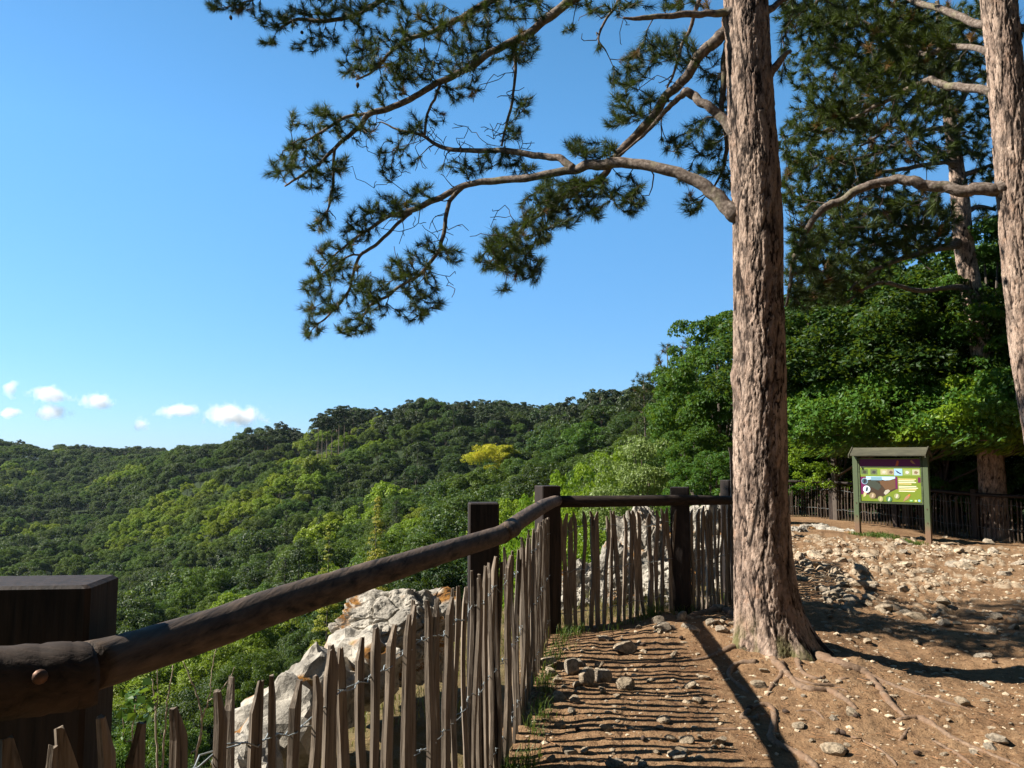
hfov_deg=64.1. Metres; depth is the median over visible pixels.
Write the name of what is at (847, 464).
broadleaf tree
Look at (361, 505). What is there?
conifer tree
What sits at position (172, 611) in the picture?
broadleaf tree
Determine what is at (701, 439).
shrub
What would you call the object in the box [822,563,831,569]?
stone
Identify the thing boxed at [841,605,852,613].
stone
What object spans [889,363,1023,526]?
broadleaf tree
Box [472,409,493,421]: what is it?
pine tree
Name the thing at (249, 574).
broadleaf tree
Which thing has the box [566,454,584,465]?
broadleaf tree
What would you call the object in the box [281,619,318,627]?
broadleaf tree
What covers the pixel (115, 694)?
broadleaf tree
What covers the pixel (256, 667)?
broadleaf tree
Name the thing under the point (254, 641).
broadleaf tree
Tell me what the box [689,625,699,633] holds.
stone
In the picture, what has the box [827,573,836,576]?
stone
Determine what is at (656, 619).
stone
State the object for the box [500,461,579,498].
broadleaf tree
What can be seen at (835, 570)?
stone
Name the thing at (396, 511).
conifer tree
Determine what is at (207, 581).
broadleaf tree
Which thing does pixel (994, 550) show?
stone
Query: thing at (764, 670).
stone
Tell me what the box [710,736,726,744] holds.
stone
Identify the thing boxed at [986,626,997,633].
stone
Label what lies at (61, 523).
conifer tree
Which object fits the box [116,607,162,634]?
broadleaf tree
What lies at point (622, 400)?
pine tree
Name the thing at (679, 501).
paling fence
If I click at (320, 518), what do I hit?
conifer tree
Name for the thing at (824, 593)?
stone
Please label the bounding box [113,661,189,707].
broadleaf tree
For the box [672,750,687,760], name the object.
stone
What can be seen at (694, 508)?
limestone outcrop
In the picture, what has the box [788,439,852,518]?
broadleaf tree
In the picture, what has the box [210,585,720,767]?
rim grass
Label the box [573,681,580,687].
stone
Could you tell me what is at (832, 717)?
stone
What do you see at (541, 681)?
grass
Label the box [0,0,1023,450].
sky
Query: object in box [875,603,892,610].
stone
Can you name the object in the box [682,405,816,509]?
broadleaf tree
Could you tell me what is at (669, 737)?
stone
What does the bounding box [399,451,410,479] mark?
conifer tree
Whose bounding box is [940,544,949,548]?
stone
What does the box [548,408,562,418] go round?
pine tree
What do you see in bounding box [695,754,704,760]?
stone
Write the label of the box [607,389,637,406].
pine tree
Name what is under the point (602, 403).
pine tree
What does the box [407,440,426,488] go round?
conifer tree
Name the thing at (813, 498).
shrub
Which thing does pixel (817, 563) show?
stone
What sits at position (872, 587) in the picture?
stone
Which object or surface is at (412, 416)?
pine tree
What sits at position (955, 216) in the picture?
pine tree
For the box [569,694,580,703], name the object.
stone
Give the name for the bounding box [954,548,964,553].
stone
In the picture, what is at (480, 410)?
pine tree
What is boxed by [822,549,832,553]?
stone
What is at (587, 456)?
broadleaf tree
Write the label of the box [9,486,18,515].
conifer tree
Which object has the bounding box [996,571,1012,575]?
stone
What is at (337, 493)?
conifer tree
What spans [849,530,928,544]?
grass
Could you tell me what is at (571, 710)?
stone
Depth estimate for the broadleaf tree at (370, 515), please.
168.78 m
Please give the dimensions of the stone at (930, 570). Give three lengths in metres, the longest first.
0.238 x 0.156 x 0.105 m
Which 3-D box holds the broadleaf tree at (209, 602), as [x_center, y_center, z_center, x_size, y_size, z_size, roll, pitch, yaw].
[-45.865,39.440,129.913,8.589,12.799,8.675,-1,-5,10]
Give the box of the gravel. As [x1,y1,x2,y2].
[525,534,1023,767]
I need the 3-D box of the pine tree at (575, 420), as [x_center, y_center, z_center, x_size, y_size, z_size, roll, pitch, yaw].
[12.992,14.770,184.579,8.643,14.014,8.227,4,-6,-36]
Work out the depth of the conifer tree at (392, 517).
151.85 m
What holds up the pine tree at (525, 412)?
on the ground at (878, 726)
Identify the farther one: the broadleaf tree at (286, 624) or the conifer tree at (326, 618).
the broadleaf tree at (286, 624)
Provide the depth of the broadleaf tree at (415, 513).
155.82 m
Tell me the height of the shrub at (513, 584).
4.182 m
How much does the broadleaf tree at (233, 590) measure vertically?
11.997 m
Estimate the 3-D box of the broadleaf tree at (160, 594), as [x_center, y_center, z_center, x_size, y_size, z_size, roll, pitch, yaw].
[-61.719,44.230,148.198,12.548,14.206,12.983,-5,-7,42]
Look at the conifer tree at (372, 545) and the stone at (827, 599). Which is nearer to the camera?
the stone at (827, 599)
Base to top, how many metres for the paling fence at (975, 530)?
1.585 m
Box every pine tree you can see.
[204,0,1020,767]
[205,549,234,567]
[308,418,331,481]
[309,413,334,474]
[314,417,339,485]
[320,408,342,454]
[328,406,351,453]
[331,405,355,448]
[376,428,389,438]
[381,419,406,450]
[392,409,407,424]
[404,400,423,409]
[406,411,424,423]
[439,405,453,413]
[450,409,472,421]
[457,400,476,414]
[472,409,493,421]
[473,415,492,426]
[474,406,491,420]
[486,412,508,435]
[487,405,506,435]
[498,411,511,442]
[515,408,529,414]
[521,411,534,430]
[527,409,551,422]
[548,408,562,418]
[552,402,570,415]
[557,418,580,438]
[558,396,578,413]
[558,405,585,424]
[577,388,596,409]
[578,395,602,412]
[581,393,611,416]
[586,389,617,412]
[593,400,613,423]
[607,389,622,396]
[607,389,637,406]
[615,387,643,412]
[624,371,659,463]
[626,382,652,411]
[652,342,676,429]
[678,336,696,393]
[771,0,1012,540]
[778,0,1023,440]
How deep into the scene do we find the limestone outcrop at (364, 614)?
4.47 m
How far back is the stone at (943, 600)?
9.15 m
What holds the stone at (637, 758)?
on the ground at (878, 726)
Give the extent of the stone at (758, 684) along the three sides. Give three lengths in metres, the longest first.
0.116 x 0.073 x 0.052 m
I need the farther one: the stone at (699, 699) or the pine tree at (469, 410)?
the pine tree at (469, 410)
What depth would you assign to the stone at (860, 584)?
9.80 m
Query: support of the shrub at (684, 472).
on the ground at (878, 726)
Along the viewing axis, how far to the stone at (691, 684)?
5.37 m
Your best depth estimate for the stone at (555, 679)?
5.43 m
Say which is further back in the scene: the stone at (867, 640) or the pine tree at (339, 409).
the pine tree at (339, 409)
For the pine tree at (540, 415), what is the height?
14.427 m
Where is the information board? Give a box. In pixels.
[848,446,932,544]
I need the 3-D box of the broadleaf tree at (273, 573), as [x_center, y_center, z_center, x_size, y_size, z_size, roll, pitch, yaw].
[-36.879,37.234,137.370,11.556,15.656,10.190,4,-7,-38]
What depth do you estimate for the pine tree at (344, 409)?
330.19 m
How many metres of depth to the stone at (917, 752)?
4.37 m
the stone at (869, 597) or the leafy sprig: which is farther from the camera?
the stone at (869, 597)
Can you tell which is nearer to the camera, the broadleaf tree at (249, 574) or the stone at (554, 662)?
the stone at (554, 662)
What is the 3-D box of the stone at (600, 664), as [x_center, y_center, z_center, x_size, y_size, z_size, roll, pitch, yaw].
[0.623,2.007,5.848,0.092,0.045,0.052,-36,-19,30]
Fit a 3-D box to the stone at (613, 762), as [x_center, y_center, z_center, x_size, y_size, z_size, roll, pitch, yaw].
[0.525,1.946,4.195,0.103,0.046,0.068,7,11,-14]
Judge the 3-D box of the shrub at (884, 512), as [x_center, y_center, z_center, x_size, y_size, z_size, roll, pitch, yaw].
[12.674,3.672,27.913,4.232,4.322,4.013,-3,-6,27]
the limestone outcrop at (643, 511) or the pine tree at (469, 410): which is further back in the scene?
the pine tree at (469, 410)
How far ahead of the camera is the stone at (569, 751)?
4.32 m
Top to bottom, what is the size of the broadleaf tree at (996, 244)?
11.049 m
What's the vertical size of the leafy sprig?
0.331 m
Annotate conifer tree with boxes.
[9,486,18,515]
[56,519,66,537]
[101,481,113,511]
[259,553,274,585]
[266,557,294,653]
[276,511,293,544]
[285,540,311,635]
[307,525,339,649]
[316,514,323,542]
[331,484,340,503]
[354,502,364,522]
[365,496,391,590]
[366,536,380,553]
[387,506,398,529]
[388,499,403,527]
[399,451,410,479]
[399,470,408,488]
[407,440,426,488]
[447,405,462,449]
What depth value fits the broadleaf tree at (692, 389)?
32.60 m
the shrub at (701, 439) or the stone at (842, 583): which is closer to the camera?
the stone at (842, 583)
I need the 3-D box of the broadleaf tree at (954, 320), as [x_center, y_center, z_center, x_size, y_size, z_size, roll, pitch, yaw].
[12.604,0.974,23.392,8.070,7.878,7.836,-4,-6,35]
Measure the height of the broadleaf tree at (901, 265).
9.233 m
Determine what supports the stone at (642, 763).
on the ground at (878, 726)
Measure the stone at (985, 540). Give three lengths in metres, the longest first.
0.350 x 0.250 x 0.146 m
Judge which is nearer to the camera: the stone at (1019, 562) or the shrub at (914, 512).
the stone at (1019, 562)
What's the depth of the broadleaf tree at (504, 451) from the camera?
178.02 m
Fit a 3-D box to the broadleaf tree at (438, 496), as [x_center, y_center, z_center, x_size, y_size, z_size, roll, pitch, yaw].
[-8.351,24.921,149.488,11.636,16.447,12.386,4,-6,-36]
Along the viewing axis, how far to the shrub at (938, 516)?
26.60 m
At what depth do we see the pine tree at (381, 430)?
309.79 m
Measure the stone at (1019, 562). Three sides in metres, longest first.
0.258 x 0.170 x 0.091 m
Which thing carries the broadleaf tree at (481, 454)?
on the ground at (878, 726)
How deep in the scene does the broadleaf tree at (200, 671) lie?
89.83 m
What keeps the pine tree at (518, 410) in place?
on the ground at (878, 726)
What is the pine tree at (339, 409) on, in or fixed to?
on the ground at (878, 726)
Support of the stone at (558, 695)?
on the ground at (878, 726)
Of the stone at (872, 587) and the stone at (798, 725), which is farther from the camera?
the stone at (872, 587)
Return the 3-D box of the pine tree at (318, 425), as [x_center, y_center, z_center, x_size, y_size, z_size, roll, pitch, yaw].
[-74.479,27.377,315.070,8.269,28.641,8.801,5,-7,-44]
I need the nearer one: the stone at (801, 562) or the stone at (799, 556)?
the stone at (801, 562)
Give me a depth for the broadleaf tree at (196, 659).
96.28 m
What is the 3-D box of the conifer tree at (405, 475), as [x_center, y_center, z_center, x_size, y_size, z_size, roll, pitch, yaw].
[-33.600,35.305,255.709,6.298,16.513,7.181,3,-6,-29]
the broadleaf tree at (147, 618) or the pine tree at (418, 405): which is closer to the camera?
the broadleaf tree at (147, 618)
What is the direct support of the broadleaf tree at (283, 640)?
on the ground at (878, 726)
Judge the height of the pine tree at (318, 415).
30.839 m
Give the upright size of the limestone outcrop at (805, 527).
0.811 m
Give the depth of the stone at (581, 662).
5.86 m
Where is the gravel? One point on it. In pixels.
(544, 742)
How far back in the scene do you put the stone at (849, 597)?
8.76 m
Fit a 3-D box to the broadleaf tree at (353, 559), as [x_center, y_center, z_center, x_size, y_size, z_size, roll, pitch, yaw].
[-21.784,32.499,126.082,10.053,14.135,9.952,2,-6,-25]
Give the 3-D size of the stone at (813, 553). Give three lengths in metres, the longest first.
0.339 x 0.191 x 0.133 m
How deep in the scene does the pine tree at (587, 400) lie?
202.37 m
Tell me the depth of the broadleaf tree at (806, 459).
26.04 m
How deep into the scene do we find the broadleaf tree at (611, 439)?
153.80 m
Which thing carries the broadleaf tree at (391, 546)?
on the ground at (878, 726)
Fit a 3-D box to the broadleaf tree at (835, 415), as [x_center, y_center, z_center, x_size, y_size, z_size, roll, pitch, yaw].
[10.070,2.188,21.838,6.231,5.199,6.038,-3,-6,30]
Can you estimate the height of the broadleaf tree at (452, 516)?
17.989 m
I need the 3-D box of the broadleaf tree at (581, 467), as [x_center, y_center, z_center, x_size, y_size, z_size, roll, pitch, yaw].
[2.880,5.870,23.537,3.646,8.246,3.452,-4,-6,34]
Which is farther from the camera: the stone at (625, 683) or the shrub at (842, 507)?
the shrub at (842, 507)
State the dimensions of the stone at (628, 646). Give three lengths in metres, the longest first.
0.193 x 0.122 x 0.097 m
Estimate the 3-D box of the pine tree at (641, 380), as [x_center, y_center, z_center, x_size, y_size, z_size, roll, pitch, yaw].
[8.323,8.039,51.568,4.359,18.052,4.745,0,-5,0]
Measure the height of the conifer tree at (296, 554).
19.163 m
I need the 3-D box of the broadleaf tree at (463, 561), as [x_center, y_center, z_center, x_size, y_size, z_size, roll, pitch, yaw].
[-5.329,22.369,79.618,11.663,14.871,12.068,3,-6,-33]
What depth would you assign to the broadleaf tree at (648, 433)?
125.60 m
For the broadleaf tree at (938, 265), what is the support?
on the ground at (878, 726)
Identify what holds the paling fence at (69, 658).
on the ground at (878, 726)
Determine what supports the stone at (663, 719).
on the ground at (878, 726)
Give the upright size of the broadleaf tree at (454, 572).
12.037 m
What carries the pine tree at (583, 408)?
on the ground at (878, 726)
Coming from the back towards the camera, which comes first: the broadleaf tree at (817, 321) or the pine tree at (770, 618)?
the broadleaf tree at (817, 321)
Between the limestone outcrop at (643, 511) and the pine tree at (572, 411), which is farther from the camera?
the pine tree at (572, 411)
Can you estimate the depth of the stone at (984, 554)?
14.20 m
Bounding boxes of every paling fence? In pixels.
[0,485,561,767]
[560,447,733,630]
[788,478,1023,543]
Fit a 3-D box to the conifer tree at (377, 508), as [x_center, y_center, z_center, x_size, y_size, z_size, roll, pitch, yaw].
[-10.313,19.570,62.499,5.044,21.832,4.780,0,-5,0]
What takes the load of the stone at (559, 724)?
on the ground at (878, 726)
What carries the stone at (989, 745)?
on the ground at (878, 726)
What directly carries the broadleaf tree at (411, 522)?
on the ground at (878, 726)
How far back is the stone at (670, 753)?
4.27 m
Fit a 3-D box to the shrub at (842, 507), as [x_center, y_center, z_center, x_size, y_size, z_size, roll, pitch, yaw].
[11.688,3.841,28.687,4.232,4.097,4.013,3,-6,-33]
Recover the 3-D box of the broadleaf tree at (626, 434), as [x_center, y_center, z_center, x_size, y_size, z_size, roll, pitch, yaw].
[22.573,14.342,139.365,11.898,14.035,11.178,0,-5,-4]
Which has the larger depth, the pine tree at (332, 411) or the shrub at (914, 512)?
the pine tree at (332, 411)
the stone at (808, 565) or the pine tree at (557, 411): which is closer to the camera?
the stone at (808, 565)
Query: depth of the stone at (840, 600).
8.56 m
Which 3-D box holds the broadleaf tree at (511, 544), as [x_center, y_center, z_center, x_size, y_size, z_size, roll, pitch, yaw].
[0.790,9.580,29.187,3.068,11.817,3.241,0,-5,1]
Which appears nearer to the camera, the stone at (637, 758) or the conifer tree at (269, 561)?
the stone at (637, 758)
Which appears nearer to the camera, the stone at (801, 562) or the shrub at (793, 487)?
the stone at (801, 562)
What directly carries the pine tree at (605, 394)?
on the ground at (878, 726)
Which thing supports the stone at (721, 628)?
on the ground at (878, 726)
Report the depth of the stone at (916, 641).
7.07 m
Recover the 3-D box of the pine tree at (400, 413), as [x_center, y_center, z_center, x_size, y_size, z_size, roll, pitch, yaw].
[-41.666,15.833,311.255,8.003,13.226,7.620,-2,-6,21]
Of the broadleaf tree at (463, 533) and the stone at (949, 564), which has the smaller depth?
the stone at (949, 564)
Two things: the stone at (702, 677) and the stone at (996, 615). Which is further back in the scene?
the stone at (996, 615)
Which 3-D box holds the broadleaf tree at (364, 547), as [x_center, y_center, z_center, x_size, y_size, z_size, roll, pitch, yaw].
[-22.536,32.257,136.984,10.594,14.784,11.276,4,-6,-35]
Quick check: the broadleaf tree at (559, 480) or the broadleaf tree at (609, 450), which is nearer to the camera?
the broadleaf tree at (559, 480)
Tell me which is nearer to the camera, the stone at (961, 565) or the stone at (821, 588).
the stone at (821, 588)
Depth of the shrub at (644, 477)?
20.26 m
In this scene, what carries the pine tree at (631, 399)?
on the ground at (878, 726)
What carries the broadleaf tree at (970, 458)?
on the ground at (878, 726)
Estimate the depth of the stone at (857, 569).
11.10 m
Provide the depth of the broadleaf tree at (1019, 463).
21.02 m
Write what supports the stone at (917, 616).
on the ground at (878, 726)
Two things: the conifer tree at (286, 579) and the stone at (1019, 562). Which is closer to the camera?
the stone at (1019, 562)
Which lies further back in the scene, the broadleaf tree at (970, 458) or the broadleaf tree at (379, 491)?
the broadleaf tree at (379, 491)
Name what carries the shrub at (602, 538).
on the ground at (878, 726)
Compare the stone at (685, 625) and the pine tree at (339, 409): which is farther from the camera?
the pine tree at (339, 409)
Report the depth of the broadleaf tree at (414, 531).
117.85 m
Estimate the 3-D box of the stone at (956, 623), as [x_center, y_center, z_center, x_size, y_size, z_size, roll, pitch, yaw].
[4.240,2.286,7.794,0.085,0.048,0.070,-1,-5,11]
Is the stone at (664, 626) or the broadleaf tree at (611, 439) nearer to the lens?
the stone at (664, 626)
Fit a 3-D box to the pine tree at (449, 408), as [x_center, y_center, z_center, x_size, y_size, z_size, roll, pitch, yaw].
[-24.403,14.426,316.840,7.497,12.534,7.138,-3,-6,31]
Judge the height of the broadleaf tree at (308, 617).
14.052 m
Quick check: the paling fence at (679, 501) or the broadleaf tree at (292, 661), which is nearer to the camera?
the paling fence at (679, 501)
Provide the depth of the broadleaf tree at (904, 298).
20.95 m
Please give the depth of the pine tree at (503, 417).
296.31 m
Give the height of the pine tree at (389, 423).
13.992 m
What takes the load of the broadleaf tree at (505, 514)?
on the ground at (878, 726)
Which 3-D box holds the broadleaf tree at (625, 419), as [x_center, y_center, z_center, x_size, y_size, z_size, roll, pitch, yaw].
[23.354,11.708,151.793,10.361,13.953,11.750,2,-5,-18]
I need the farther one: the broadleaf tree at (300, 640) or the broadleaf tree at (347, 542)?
the broadleaf tree at (347, 542)
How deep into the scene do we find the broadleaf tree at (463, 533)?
93.72 m
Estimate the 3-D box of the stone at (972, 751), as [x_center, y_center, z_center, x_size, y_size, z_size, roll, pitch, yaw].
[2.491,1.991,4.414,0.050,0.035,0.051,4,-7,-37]
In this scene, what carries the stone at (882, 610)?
on the ground at (878, 726)
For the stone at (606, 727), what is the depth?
4.64 m
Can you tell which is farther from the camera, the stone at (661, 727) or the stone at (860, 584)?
the stone at (860, 584)
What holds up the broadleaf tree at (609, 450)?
on the ground at (878, 726)
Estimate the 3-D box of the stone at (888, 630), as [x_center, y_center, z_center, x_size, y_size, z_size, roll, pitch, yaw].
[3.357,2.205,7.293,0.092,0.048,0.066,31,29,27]
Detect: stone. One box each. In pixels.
[541,656,557,668]
[545,667,555,675]
[546,754,555,762]
[552,691,566,700]
[553,677,561,682]
[554,720,565,728]
[562,747,578,754]
[564,658,578,674]
[568,707,575,713]
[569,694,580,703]
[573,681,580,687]
[577,658,583,666]
[579,667,594,685]
[580,746,588,753]
[594,661,604,667]
[594,669,611,681]
[598,635,612,640]
[599,724,613,731]
[605,758,623,767]
[613,640,637,653]
[616,676,634,689]
[634,756,640,761]
[637,759,646,767]
[651,615,664,623]
[654,621,670,631]
[655,725,663,729]
[656,715,669,723]
[664,734,676,741]
[667,749,680,758]
[669,745,688,753]
[670,651,677,656]
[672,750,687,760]
[676,611,686,619]
[679,735,694,743]
[681,623,690,627]
[683,680,695,688]
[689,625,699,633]
[692,696,703,703]
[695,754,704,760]
[697,675,709,679]
[705,618,714,625]
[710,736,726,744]
[715,625,727,632]
[750,680,767,687]
[759,668,768,672]
[792,721,803,728]
[794,552,805,559]
[799,560,807,565]
[804,563,811,567]
[804,568,815,571]
[807,550,825,558]
[812,561,821,566]
[814,585,828,591]
[820,742,845,756]
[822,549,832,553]
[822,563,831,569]
[822,590,836,596]
[823,596,833,603]
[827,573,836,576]
[827,593,838,598]
[828,567,840,574]
[829,585,843,591]
[829,714,837,720]
[832,604,840,608]
[836,557,848,562]
[836,581,849,586]
[836,598,844,602]
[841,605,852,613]
[842,547,851,552]
[842,594,859,601]
[844,601,854,609]
[846,706,858,717]
[849,580,878,588]
[850,566,861,572]
[851,552,862,557]
[851,588,860,593]
[860,552,873,557]
[862,594,874,600]
[863,638,871,643]
[866,584,877,590]
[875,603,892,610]
[877,608,885,613]
[883,628,892,633]
[895,538,908,544]
[896,561,911,566]
[897,585,908,591]
[899,609,910,612]
[906,612,927,619]
[913,638,919,643]
[913,750,921,755]
[919,568,933,572]
[932,612,940,617]
[935,595,950,605]
[935,618,950,625]
[939,752,947,755]
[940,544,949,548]
[941,640,953,645]
[945,561,957,567]
[952,562,975,569]
[953,621,961,624]
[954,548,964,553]
[954,696,971,706]
[959,558,978,564]
[969,749,978,755]
[973,653,991,657]
[978,552,990,555]
[979,681,989,687]
[980,698,989,701]
[982,538,994,542]
[983,742,996,750]
[985,733,1008,744]
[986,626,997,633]
[987,547,998,553]
[989,612,1002,619]
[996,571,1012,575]
[1008,624,1019,629]
[1011,560,1023,564]
[1014,632,1023,636]
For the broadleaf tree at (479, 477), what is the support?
on the ground at (878, 726)
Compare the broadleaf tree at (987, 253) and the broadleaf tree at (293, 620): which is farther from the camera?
the broadleaf tree at (293, 620)
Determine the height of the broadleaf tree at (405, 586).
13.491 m
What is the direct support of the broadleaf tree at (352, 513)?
on the ground at (878, 726)
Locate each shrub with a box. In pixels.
[151,648,235,767]
[499,557,562,610]
[562,526,605,568]
[578,434,694,551]
[638,426,732,512]
[659,449,729,525]
[788,476,885,514]
[788,483,822,512]
[797,498,846,516]
[818,474,890,517]
[863,479,942,518]
[876,507,888,518]
[931,464,965,519]
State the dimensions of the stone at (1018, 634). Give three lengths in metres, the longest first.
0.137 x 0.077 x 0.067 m
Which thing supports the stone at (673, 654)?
on the ground at (878, 726)
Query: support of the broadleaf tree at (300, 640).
on the ground at (878, 726)
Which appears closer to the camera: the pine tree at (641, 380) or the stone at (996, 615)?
the stone at (996, 615)
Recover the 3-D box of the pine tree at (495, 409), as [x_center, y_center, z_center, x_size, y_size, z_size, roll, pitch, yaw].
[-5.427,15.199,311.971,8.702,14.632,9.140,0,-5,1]
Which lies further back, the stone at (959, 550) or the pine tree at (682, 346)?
the pine tree at (682, 346)
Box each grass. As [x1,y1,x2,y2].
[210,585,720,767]
[500,595,723,767]
[849,530,928,544]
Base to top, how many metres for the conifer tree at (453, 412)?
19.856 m
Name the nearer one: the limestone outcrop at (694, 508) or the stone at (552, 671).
the stone at (552, 671)
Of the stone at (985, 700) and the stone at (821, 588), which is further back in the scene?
the stone at (821, 588)
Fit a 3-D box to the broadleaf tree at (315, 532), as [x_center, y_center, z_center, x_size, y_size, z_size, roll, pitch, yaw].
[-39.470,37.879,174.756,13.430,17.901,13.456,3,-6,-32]
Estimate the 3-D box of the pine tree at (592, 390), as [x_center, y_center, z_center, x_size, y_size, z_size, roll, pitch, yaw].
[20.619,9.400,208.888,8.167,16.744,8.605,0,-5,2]
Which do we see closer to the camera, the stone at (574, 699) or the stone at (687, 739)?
the stone at (687, 739)
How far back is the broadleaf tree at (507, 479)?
139.88 m
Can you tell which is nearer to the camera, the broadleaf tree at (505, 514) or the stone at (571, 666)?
the stone at (571, 666)
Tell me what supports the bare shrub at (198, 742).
on the ground at (878, 726)
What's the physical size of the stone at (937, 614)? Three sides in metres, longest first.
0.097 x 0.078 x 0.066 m
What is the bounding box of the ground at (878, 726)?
[0,430,1023,767]
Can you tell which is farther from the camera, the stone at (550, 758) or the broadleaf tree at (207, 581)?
the broadleaf tree at (207, 581)
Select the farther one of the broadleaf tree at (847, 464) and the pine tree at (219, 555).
the pine tree at (219, 555)
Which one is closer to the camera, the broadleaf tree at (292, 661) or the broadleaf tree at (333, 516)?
the broadleaf tree at (292, 661)
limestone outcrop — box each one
[211,586,461,767]
[561,506,695,609]
[690,505,720,587]
[791,523,854,532]
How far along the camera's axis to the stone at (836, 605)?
8.00 m
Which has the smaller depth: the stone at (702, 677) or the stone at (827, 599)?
the stone at (702, 677)
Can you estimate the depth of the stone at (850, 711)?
4.94 m
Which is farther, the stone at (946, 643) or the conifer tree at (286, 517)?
the conifer tree at (286, 517)
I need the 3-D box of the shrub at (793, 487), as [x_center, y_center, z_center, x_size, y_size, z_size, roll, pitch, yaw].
[10.376,3.844,26.673,4.232,2.062,4.013,3,-6,-30]
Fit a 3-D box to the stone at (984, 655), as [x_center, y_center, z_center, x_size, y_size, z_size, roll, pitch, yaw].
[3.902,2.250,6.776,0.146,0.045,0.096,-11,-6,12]
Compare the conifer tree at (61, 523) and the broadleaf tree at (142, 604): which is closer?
the broadleaf tree at (142, 604)
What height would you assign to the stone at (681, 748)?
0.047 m
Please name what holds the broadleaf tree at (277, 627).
on the ground at (878, 726)
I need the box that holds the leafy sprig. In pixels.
[113,677,157,760]
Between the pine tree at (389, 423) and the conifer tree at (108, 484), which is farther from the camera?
the conifer tree at (108, 484)
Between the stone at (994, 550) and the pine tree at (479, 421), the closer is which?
the stone at (994, 550)
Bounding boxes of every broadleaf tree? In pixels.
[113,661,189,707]
[113,687,163,710]
[116,595,171,628]
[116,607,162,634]
[150,698,204,740]
[153,591,203,617]
[157,605,197,622]
[160,649,234,684]
[166,565,232,608]
[175,643,265,692]
[194,593,231,611]
[195,647,290,725]
[208,592,300,651]
[210,586,247,599]
[222,559,274,592]
[233,630,282,659]
[237,582,274,595]
[262,562,319,583]
[268,657,301,686]
[270,536,356,582]
[274,633,309,659]
[279,624,329,659]
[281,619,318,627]
[289,614,328,627]
[293,519,345,550]
[296,599,346,641]
[301,563,340,578]
[308,512,345,526]
[335,537,364,551]
[339,580,417,616]
[342,500,373,525]
[344,533,381,556]
[344,554,366,567]
[349,528,440,565]
[352,506,405,533]
[364,480,410,508]
[380,517,437,556]
[392,537,499,608]
[400,517,437,541]
[403,501,436,519]
[414,524,460,539]
[415,484,529,544]
[418,479,477,519]
[419,561,466,590]
[434,480,478,501]
[442,466,512,501]
[455,510,519,562]
[460,443,505,469]
[466,498,534,561]
[476,483,505,494]
[495,444,519,459]
[499,474,520,492]
[499,492,534,603]
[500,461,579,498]
[530,469,589,558]
[561,445,645,554]
[564,460,600,489]
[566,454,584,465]
[572,480,592,492]
[573,453,597,468]
[582,436,649,482]
[589,425,637,450]
[607,410,646,437]
[612,429,644,445]
[629,413,657,441]
[641,372,732,494]
[646,310,732,474]
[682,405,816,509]
[699,332,836,457]
[701,286,945,519]
[785,264,1010,525]
[785,316,891,478]
[787,368,997,516]
[788,371,861,516]
[788,426,850,513]
[788,427,844,514]
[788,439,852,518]
[801,257,951,518]
[820,273,1005,527]
[850,369,1023,519]
[872,257,1021,525]
[881,217,1010,372]
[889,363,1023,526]
[893,372,977,527]
[940,450,1008,484]
[942,240,997,273]
[950,272,1023,466]
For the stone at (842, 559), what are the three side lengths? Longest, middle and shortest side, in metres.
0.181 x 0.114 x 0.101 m
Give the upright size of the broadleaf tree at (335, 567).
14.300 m
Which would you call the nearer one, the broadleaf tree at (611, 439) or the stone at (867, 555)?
the stone at (867, 555)
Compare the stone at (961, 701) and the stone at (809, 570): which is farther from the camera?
the stone at (809, 570)

